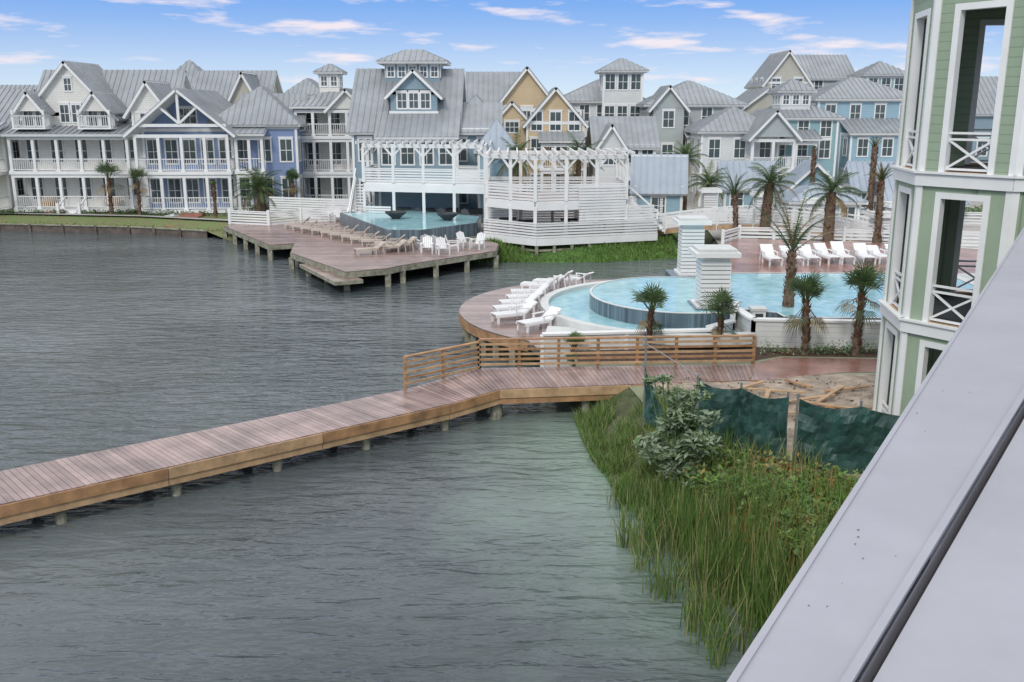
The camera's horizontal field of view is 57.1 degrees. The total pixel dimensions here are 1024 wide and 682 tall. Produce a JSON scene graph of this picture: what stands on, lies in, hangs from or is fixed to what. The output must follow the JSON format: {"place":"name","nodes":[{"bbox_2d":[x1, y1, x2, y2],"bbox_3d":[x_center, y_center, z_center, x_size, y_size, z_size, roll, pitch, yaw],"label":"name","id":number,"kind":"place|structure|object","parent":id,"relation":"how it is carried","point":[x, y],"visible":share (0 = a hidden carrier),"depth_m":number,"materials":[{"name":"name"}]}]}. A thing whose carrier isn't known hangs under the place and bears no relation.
{"place":"outdoors","nodes":[
{"label":"outdoors","id":0,"kind":"place"},
{"bbox_2d":[0,214,243,240],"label":"lakeside lawn","id":1,"kind":"structure","parent":0,"point":[142,220],"depth_m":76.41,"materials":[{"name":"green plant"}]},
{"bbox_2d":[7,211,296,221],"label":"lawn","id":2,"kind":"structure","parent":0,"point":[219,216],"depth_m":77.81,"materials":[{"name":"green plant"}]},
{"bbox_2d":[94,160,125,214],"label":"palm tree","id":3,"kind":"object","parent":2,"relation":"on","point":[107,169],"visible":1,"depth_m":77.89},
{"bbox_2d":[233,166,289,214],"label":"palm tree","id":4,"kind":"object","parent":2,"relation":"on","point":[257,189],"visible":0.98,"depth_m":78.04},
{"bbox_2d":[0,231,759,681],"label":"lake water","id":5,"kind":"structure","parent":0,"point":[476,547],"depth_m":23.03,"materials":[{"name":"liquid"}]},
{"bbox_2d":[0,223,207,237],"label":"timber bulkhead","id":6,"kind":"object","parent":5,"relation":"in","point":[198,233],"visible":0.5,"depth_m":75.28,"materials":[{"name":"brown wood"}]},
{"bbox_2d":[222,219,498,290],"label":"waterfront sun deck","id":7,"kind":"structure","parent":5,"relation":"in","point":[335,255],"depth_m":58.19,"materials":[{"name":"brown wood"}]},
{"bbox_2d":[299,264,362,285],"bbox_3d":[-10.383,-3.837,53.179,1.564,0.200,6.984,-8,16,-28],"label":"dock step","id":8,"kind":"object","parent":7,"relation":"attached to","point":[333,279],"visible":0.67,"depth_m":51.30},
{"bbox_2d":[340,210,480,243],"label":"infinity pool","id":9,"kind":"structure","parent":7,"relation":"on","point":[415,223],"depth_m":65.54,"materials":[{"name":"liquid"}]},
{"bbox_2d":[459,279,613,362],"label":"round sun deck","id":10,"kind":"structure","parent":5,"relation":"in","point":[475,321],"depth_m":38.90,"materials":[{"name":"brown wood"}]},
{"bbox_2d":[603,446,839,668],"bbox_3d":[4.337,3.622,19.352,4.488,2.974,9.776,-4,14,-17],"label":"reed bed","id":11,"kind":"object","parent":5,"relation":"in","point":[729,553],"visible":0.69,"depth_m":18.99,"materials":[{"name":"plant"}]},
{"bbox_2d":[0,0,1003,97],"label":"sky","id":12,"kind":"structure","parent":0,"point":[718,45],"materials":[{"name":"blue"}]},
{"bbox_2d":[207,230,876,532],"bbox_3d":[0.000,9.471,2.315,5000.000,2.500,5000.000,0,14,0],"label":"ground","id":13,"kind":"structure","parent":0,"point":[637,390],"depth_m":32.48,"materials":[{"name":"soil"}]},
{"bbox_2d":[0,116,24,207],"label":"walls","id":14,"kind":"structure","parent":13,"relation":"on","point":[3,187],"depth_m":81.17,"materials":[{"name":"beige"}]},
{"bbox_2d":[0,88,35,131],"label":"roof","id":15,"kind":"structure","parent":14,"relation":"on","point":[9,98],"depth_m":82.87,"materials":[{"name":"metal"}]},
{"bbox_2d":[18,66,186,207],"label":"walls","id":16,"kind":"structure","parent":13,"relation":"on","point":[53,95],"depth_m":81.47,"materials":[{"name":"white"}]},
{"bbox_2d":[6,127,137,211],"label":"porch","id":17,"kind":"object","parent":16,"relation":"attached to","point":[57,174],"visible":0.76,"depth_m":79.83,"materials":[{"name":"wood"}]},
{"bbox_2d":[7,110,135,208],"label":"columns","id":18,"kind":"structure","parent":17,"relation":"on","point":[35,167],"depth_m":79.77,"materials":[{"name":"wood"}]},
{"bbox_2d":[12,115,137,206],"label":"railing","id":19,"kind":"object","parent":17,"relation":"on","point":[19,162],"visible":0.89,"depth_m":79.92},
{"bbox_2d":[22,75,147,199],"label":"windows","id":20,"kind":"structure","parent":16,"relation":"attached to","point":[65,115],"depth_m":81.51,"materials":[{"name":"grey glass"}]},
{"bbox_2d":[0,60,192,136],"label":"roof","id":21,"kind":"structure","parent":16,"relation":"on","point":[117,93],"depth_m":80.53,"materials":[{"name":"metal"}]},
{"bbox_2d":[141,127,300,207],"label":"corner boards","id":22,"kind":"object","parent":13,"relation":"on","point":[233,156],"visible":0.21,"depth_m":80.59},
{"bbox_2d":[144,96,308,210],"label":"walls","id":23,"kind":"structure","parent":13,"relation":"on","point":[274,134],"depth_m":80.65,"materials":[{"name":"wood"}]},
{"bbox_2d":[132,134,268,212],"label":"porch","id":24,"kind":"object","parent":23,"relation":"attached to","point":[190,174],"visible":0.63,"depth_m":78.81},
{"bbox_2d":[133,138,267,209],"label":"columns","id":25,"kind":"structure","parent":24,"relation":"on","point":[205,168],"depth_m":79.03,"materials":[{"name":"wood"}]},
{"bbox_2d":[138,158,267,208],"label":"railing","id":26,"kind":"object","parent":24,"relation":"on","point":[146,198],"visible":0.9,"depth_m":79.34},
{"bbox_2d":[122,86,310,137],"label":"roof","id":27,"kind":"structure","parent":23,"relation":"on","point":[258,110],"depth_m":79.98,"materials":[{"name":"metal"}]},
{"bbox_2d":[132,92,225,126],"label":"truss","id":28,"kind":"object","parent":27,"relation":"attached to","point":[178,121],"visible":1,"depth_m":77.51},
{"bbox_2d":[145,106,307,202],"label":"windows","id":29,"kind":"structure","parent":23,"relation":"attached to","point":[171,151],"depth_m":80.70,"materials":[{"name":"grey glass"}]},
{"bbox_2d":[230,78,277,103],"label":"walls","id":30,"kind":"structure","parent":13,"relation":"on","point":[242,87],"depth_m":93.80,"materials":[{"name":"beige"}]},
{"bbox_2d":[193,70,282,101],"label":"roof","id":31,"kind":"structure","parent":30,"relation":"on","point":[223,83],"depth_m":97.56,"materials":[{"name":"metal"}]},
{"bbox_2d":[1,214,676,262],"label":"bank grass tufts","id":32,"kind":"object","parent":13,"relation":"on","point":[662,243],"visible":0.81,"depth_m":62.12,"materials":[{"name":"green plant"}]},
{"bbox_2d":[0,364,758,524],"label":"timber boardwalk","id":33,"kind":"structure","parent":13,"relation":"on","point":[58,488],"depth_m":26.22,"materials":[{"name":"wood"}]},
{"bbox_2d":[403,334,755,389],"bbox_3d":[2.294,0.684,31.812,12.094,1.562,1.632,-3,14,-12],"label":"wooden railing","id":34,"kind":"object","parent":33,"relation":"on","point":[558,353],"visible":0.84,"depth_m":31.85,"materials":[{"name":"wood"}]},
{"bbox_2d":[0,200,982,221],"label":"foundation shrubs","id":35,"kind":"object","parent":13,"relation":"on","point":[4,211],"visible":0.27,"depth_m":79.14,"materials":[{"name":"green plant"}]},
{"bbox_2d":[478,148,664,256],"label":"overlook pergola deck","id":36,"kind":"structure","parent":13,"relation":"on","point":[620,221],"depth_m":62.35,"materials":[{"name":"wood"}]},
{"bbox_2d":[499,233,678,262],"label":"grass bank","id":37,"kind":"structure","parent":13,"relation":"on","point":[569,251],"depth_m":61.76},
{"bbox_2d":[561,378,805,609],"bbox_3d":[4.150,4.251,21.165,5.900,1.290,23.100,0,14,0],"label":"reed bank","id":38,"kind":"structure","parent":13,"relation":"on","point":[627,404],"depth_m":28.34,"materials":[{"name":"plant"}]},
{"bbox_2d":[633,373,723,488],"bbox_3d":[3.998,2.070,22.791,2.196,2.877,2.077,0,14,0],"label":"broadleaf shrub","id":39,"kind":"object","parent":38,"relation":"on","point":[680,420],"visible":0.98,"depth_m":22.52,"materials":[{"name":"green plant"}]},
{"bbox_2d":[544,313,880,366],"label":"wall","id":40,"kind":"structure","parent":13,"relation":"on","point":[766,330],"depth_m":34.51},
{"bbox_2d":[542,301,880,335],"bbox_3d":[7.549,-0.881,35.655,12.934,0.580,3.607,0,14,0],"label":"cap","id":41,"kind":"object","parent":40,"relation":"on","point":[745,313],"visible":0.73,"depth_m":34.47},
{"bbox_2d":[575,347,877,361],"bbox_3d":[11.133,0.434,33.989,17.760,0.001,2.165,-1,14,-2],"label":"mulch bed","id":42,"kind":"object","parent":13,"relation":"on","point":[869,353],"visible":0.39,"depth_m":33.78,"materials":[{"name":"soil"}]},
{"bbox_2d":[628,282,668,353],"bbox_3d":[4.902,-0.846,33.585,1.597,2.694,1.751,1,14,3],"label":"palm tree","id":43,"kind":"object","parent":42,"relation":"on","point":[649,296],"visible":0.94,"depth_m":33.45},
{"bbox_2d":[693,286,743,349],"bbox_3d":[7.505,-0.594,34.192,2.005,2.882,1.835,-5,15,-20],"label":"palm tree","id":44,"kind":"object","parent":42,"relation":"on","point":[725,300],"visible":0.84,"depth_m":33.94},
{"bbox_2d":[756,338,878,355],"bbox_3d":[11.613,0.313,33.873,5.638,0.903,1.255,0,14,0],"label":"shrub bed","id":45,"kind":"object","parent":42,"relation":"on","point":[822,349],"visible":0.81,"depth_m":33.86,"materials":[{"name":"green plant"}]},
{"bbox_2d":[780,270,830,354],"bbox_3d":[10.446,-1.046,33.437,1.816,3.154,1.629,4,14,17],"label":"palm tree","id":46,"kind":"object","parent":45,"relation":"on","point":[801,286],"visible":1,"depth_m":33.24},
{"bbox_2d":[832,260,885,355],"bbox_3d":[12.351,-1.228,33.349,2.141,3.549,1.917,11,18,39],"label":"palm tree","id":47,"kind":"object","parent":42,"relation":"on","point":[864,277],"visible":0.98,"depth_m":33.11,"materials":[{"name":"plant"}]},
{"bbox_2d":[633,413,867,566],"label":"groundcover grass","id":48,"kind":"structure","parent":13,"relation":"on","point":[838,492],"depth_m":21.06,"materials":[{"name":"green plant"}]},
{"bbox_2d":[653,426,863,561],"bbox_3d":[6.943,3.426,20.947,5.052,1.092,10.982,-4,14,-14],"label":"wild groundcover","id":49,"kind":"object","parent":13,"relation":"on","point":[713,477],"visible":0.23,"depth_m":21.14,"materials":[{"name":"green plant"}]},
{"bbox_2d":[744,50,813,88],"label":"beige back gable","id":50,"kind":"structure","parent":13,"relation":"on","point":[775,69],"depth_m":113.72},
{"bbox_2d":[811,80,836,87],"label":"walls","id":51,"kind":"structure","parent":13,"relation":"on","point":[827,82],"depth_m":115.73,"materials":[{"name":"grey"}]},
{"bbox_2d":[794,54,854,79],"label":"roof","id":52,"kind":"structure","parent":51,"relation":"on","point":[828,67],"depth_m":117.25,"materials":[{"name":"metal"}]},
{"bbox_2d":[727,228,1023,681],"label":"building with eave","id":53,"kind":"structure","parent":13,"relation":"on","point":[911,569],"depth_m":2.67,"materials":[{"name":"paint"}]},
{"bbox_2d":[865,78,893,87],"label":"walls","id":54,"kind":"structure","parent":13,"relation":"on","point":[892,83],"depth_m":106.11,"materials":[{"name":"teal"}]},
{"bbox_2d":[846,61,904,77],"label":"roof","id":55,"kind":"structure","parent":54,"relation":"on","point":[879,68],"depth_m":106.19,"materials":[{"name":"metal"}]},
{"bbox_2d":[872,0,1023,415],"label":"sage green corner tower","id":56,"kind":"structure","parent":13,"relation":"on","point":[940,180],"depth_m":22.07,"materials":[{"name":"wood"}]},
{"bbox_2d":[970,116,993,162],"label":"walls","id":57,"kind":"structure","parent":13,"relation":"on","point":[983,122],"depth_m":95.56,"materials":[{"name":"blue wood"}]},
{"bbox_2d":[976,76,997,115],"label":"roof","id":58,"kind":"structure","parent":57,"relation":"on","point":[987,92],"depth_m":96.66,"materials":[{"name":"metal"}]},
{"bbox_2d":[564,58,648,183],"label":"white hip house with tower","id":59,"kind":"structure","parent":0,"point":[615,88],"depth_m":97.88,"materials":[{"name":"white"}]},
{"bbox_2d":[571,72,641,180],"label":"windows","id":60,"kind":"structure","parent":59,"relation":"in","point":[610,77],"depth_m":97.92,"materials":[{"name":"grey glass"}]},
{"bbox_2d":[540,310,739,331],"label":"pool terrace","id":61,"kind":"structure","parent":0,"point":[554,328],"depth_m":36.26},
{"bbox_2d":[540,280,756,344],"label":"catch pool","id":62,"kind":"structure","parent":61,"relation":"on","point":[572,302],"depth_m":37.52,"materials":[{"name":"liquid"}]},
{"bbox_2d":[665,270,695,277],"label":"pillar plinth","id":63,"kind":"structure","parent":61,"relation":"on","point":[670,273],"depth_m":44.95,"materials":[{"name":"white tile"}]},
{"bbox_2d":[674,269,695,275],"bbox_3d":[8.500,-3.272,45.011,1.312,0.180,1.312,0,14,0],"label":"base","id":64,"kind":"object","parent":63,"relation":"on","point":[677,272],"visible":0.5,"depth_m":44.38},
{"bbox_2d":[677,226,704,271],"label":"louvers","id":65,"kind":"object","parent":64,"relation":"on","point":[686,259],"visible":0.75,"depth_m":44.26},
{"bbox_2d":[687,300,715,310],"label":"pillar plinth","id":66,"kind":"structure","parent":61,"relation":"on","point":[693,306],"depth_m":36.49,"materials":[{"name":"white concrete"}]},
{"bbox_2d":[690,299,710,307],"bbox_3d":[7.900,-1.420,37.227,1.438,0.180,1.438,0,14,0],"label":"base","id":67,"kind":"object","parent":66,"relation":"on","point":[696,305],"visible":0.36,"depth_m":37.00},
{"bbox_2d":[694,258,731,305],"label":"louvers","id":68,"kind":"object","parent":67,"relation":"on","point":[711,276],"visible":0.79,"depth_m":36.43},
{"bbox_2d":[688,244,741,261],"bbox_3d":[7.900,-3.421,36.738,1.725,0.500,1.725,0,14,0],"label":"cap","id":69,"kind":"object","parent":68,"relation":"on","point":[714,252],"visible":1,"depth_m":36.07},
{"bbox_2d":[589,273,973,328],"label":"swimming pool","id":70,"kind":"structure","parent":61,"relation":"on","point":[610,299],"depth_m":38.85,"materials":[{"name":"liquid"}]},
{"bbox_2d":[752,190,841,307],"bbox_3d":[11.009,-3.530,36.668,3.512,4.643,2.644,3,14,11],"label":"palm tree","id":71,"kind":"object","parent":70,"relation":"on","point":[791,271],"visible":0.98,"depth_m":36.60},
{"bbox_2d":[308,200,982,243],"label":"club pavement","id":72,"kind":"structure","parent":0,"point":[716,234],"depth_m":76.55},
{"bbox_2d":[227,197,353,224],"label":"white board fence","id":73,"kind":"object","parent":72,"relation":"on","point":[303,212],"visible":0.88,"depth_m":73.99,"materials":[{"name":"wood"}]},
{"bbox_2d":[305,93,352,203],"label":"walls","id":74,"kind":"structure","parent":72,"relation":"on","point":[343,102],"depth_m":85.29,"materials":[{"name":"white"}]},
{"bbox_2d":[289,64,352,112],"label":"roof","id":75,"kind":"structure","parent":74,"relation":"on","point":[326,101],"depth_m":83.27,"materials":[{"name":"metal"}]},
{"bbox_2d":[294,110,352,207],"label":"porch","id":76,"kind":"object","parent":74,"relation":"attached to","point":[326,173],"visible":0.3,"depth_m":82.89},
{"bbox_2d":[294,113,350,205],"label":"columns","id":77,"kind":"structure","parent":76,"relation":"on","point":[331,156],"depth_m":83.22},
{"bbox_2d":[306,74,352,198],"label":"windows","id":78,"kind":"structure","parent":74,"relation":"attached to","point":[337,154],"depth_m":85.55,"materials":[{"name":"grey glass"}]},
{"bbox_2d":[348,139,491,224],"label":"pool bar pergola","id":79,"kind":"object","parent":72,"relation":"on","point":[465,180],"visible":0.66,"depth_m":71.45,"materials":[{"name":"wood"}]},
{"bbox_2d":[345,49,503,214],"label":"slate blue clubhouse","id":80,"kind":"structure","parent":72,"relation":"on","point":[413,94],"depth_m":76.56},
{"bbox_2d":[357,64,482,203],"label":"windows","id":81,"kind":"structure","parent":80,"relation":"in","point":[405,99],"depth_m":76.43,"materials":[{"name":"white glass"}]},
{"bbox_2d":[473,120,518,220],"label":"pyramid roof kiosk","id":82,"kind":"object","parent":72,"relation":"on","point":[496,132],"visible":0.46,"depth_m":73.84,"materials":[{"name":"grey"}]},
{"bbox_2d":[502,71,582,191],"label":"walls","id":83,"kind":"structure","parent":72,"relation":"on","point":[526,90],"depth_m":87.70,"materials":[{"name":"beige"}]},
{"bbox_2d":[465,66,588,142],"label":"roof","id":84,"kind":"structure","parent":83,"relation":"on","point":[491,86],"depth_m":89.31,"materials":[{"name":"metal"}]},
{"bbox_2d":[503,105,583,191],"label":"windows","id":85,"kind":"structure","parent":83,"relation":"attached to","point":[511,126],"depth_m":86.73,"materials":[{"name":"grey glass"}]},
{"bbox_2d":[585,116,660,205],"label":"blue white cottage","id":86,"kind":"structure","parent":72,"relation":"on","point":[638,134],"depth_m":84.95,"materials":[{"name":"white"}]},
{"bbox_2d":[630,154,688,224],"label":"blue pool hut","id":87,"kind":"object","parent":72,"relation":"on","point":[655,179],"visible":0.66,"depth_m":70.59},
{"bbox_2d":[640,90,740,153],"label":"walls","id":88,"kind":"structure","parent":72,"relation":"on","point":[669,100],"depth_m":91.56,"materials":[{"name":"grey"}]},
{"bbox_2d":[641,107,726,153],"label":"windows","id":89,"kind":"structure","parent":88,"relation":"attached to","point":[668,118],"depth_m":91.95,"materials":[{"name":"grey glass"}]},
{"bbox_2d":[636,80,748,137],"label":"roof","id":90,"kind":"structure","parent":88,"relation":"on","point":[688,93],"depth_m":92.48,"materials":[{"name":"metal"}]},
{"bbox_2d":[688,160,730,202],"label":"palm tree","id":91,"kind":"object","parent":72,"relation":"on","point":[708,181],"visible":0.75,"depth_m":70.92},
{"bbox_2d":[686,115,795,205],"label":"walls","id":92,"kind":"structure","parent":72,"relation":"on","point":[775,127],"depth_m":85.27,"materials":[{"name":"white"}]},
{"bbox_2d":[687,136,772,193],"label":"windows","id":93,"kind":"structure","parent":92,"relation":"attached to","point":[739,148],"depth_m":85.32,"materials":[{"name":"grey glass"}]},
{"bbox_2d":[683,106,802,141],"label":"roof","id":94,"kind":"structure","parent":92,"relation":"on","point":[734,120],"depth_m":85.06,"materials":[{"name":"metal"}]},
{"bbox_2d":[650,205,889,241],"bbox_3d":[17.321,-7.525,61.338,17.747,2.390,2.395,10,17,35],"label":"white arched footbridge","id":95,"kind":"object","parent":72,"relation":"on","point":[718,214],"visible":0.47,"depth_m":61.27,"materials":[{"name":"wood"}]},
{"bbox_2d":[713,159,895,217],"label":"cabana row","id":96,"kind":"object","parent":72,"relation":"on","point":[802,170],"visible":0.2,"depth_m":76.39,"materials":[{"name":"grey"}]},
{"bbox_2d":[778,121,836,174],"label":"walls","id":97,"kind":"structure","parent":72,"relation":"on","point":[827,164],"depth_m":89.22,"materials":[{"name":"teal"}]},
{"bbox_2d":[751,79,844,140],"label":"roof","id":98,"kind":"structure","parent":97,"relation":"on","point":[797,86],"depth_m":88.57,"materials":[{"name":"metal"}]},
{"bbox_2d":[772,93,832,180],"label":"windows","id":99,"kind":"structure","parent":97,"relation":"attached to","point":[824,144],"depth_m":89.12,"materials":[{"name":"grey glass"}]},
{"bbox_2d":[786,192,876,222],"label":"walls","id":100,"kind":"structure","parent":72,"relation":"on","point":[836,210],"depth_m":66.62,"materials":[{"name":"blue"}]},
{"bbox_2d":[777,175,970,206],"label":"roof","id":101,"kind":"structure","parent":100,"relation":"on","point":[791,198],"depth_m":67.08,"materials":[{"name":"metal"}]},
{"bbox_2d":[686,207,981,248],"bbox_3d":[27.710,-7.498,62.786,33.844,1.750,17.369,1,14,4],"label":"white terrace fence","id":102,"kind":"object","parent":72,"relation":"on","point":[724,232],"visible":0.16,"depth_m":56.68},
{"bbox_2d":[724,239,977,280],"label":"back pool terrace","id":103,"kind":"structure","parent":72,"relation":"on","point":[748,261],"depth_m":48.41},
{"bbox_2d":[811,102,901,180],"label":"walls","id":104,"kind":"structure","parent":72,"relation":"on","point":[867,110],"depth_m":95.07,"materials":[{"name":"blue"}]},
{"bbox_2d":[811,77,902,134],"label":"roof","id":105,"kind":"structure","parent":104,"relation":"on","point":[854,89],"depth_m":94.86,"materials":[{"name":"metal"}]},
{"bbox_2d":[812,103,901,177],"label":"windows","id":106,"kind":"structure","parent":104,"relation":"attached to","point":[887,146],"depth_m":94.70,"materials":[{"name":"grey glass"}]},
{"bbox_2d":[865,136,882,220],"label":"palm tree","id":107,"kind":"object","parent":72,"relation":"on","point":[871,180],"visible":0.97,"depth_m":69.02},
{"bbox_2d":[653,374,875,481],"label":"sandy ground","id":108,"kind":"structure","parent":0,"point":[847,380],"depth_m":29.52,"materials":[{"name":"sand"}]},
{"bbox_2d":[642,336,899,473],"bbox_3d":[6.398,1.839,23.851,7.701,2.700,1.022,11,18,38],"label":"green fence","id":109,"kind":"object","parent":108,"relation":"on","point":[851,438],"visible":0.63,"depth_m":22.93,"materials":[{"name":"fabric"}]},
{"bbox_2d":[733,379,872,413],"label":"lumber scraps","id":110,"kind":"object","parent":108,"relation":"on","point":[832,392],"visible":0.64,"depth_m":28.54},
{"bbox_2d":[754,357,876,380],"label":"red garden path","id":111,"kind":"structure","parent":0,"point":[778,367],"depth_m":32.18,"materials":[{"name":"concrete"}]},
{"bbox_2d":[725,224,980,247],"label":"promenade","id":112,"kind":"structure","parent":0,"point":[972,228],"depth_m":62.27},
{"bbox_2d":[738,155,797,238],"bbox_3d":[16.194,-9.060,59.417,3.371,5.384,3.962,11,17,37],"label":"palm tree","id":113,"kind":"object","parent":112,"relation":"on","point":[767,188],"visible":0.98,"depth_m":59.33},
{"bbox_2d":[803,170,866,240],"bbox_3d":[19.169,-7.888,56.184,3.696,4.644,3.605,0,14,-1],"label":"palm tree","id":114,"kind":"object","parent":112,"relation":"on","point":[830,197],"visible":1,"depth_m":55.99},
{"bbox_2d":[863,161,895,242],"bbox_3d":[21.868,-8.104,55.592,1.987,5.344,2.013,0,14,1],"label":"palm tree","id":115,"kind":"object","parent":112,"relation":"on","point":[879,208],"visible":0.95,"depth_m":55.56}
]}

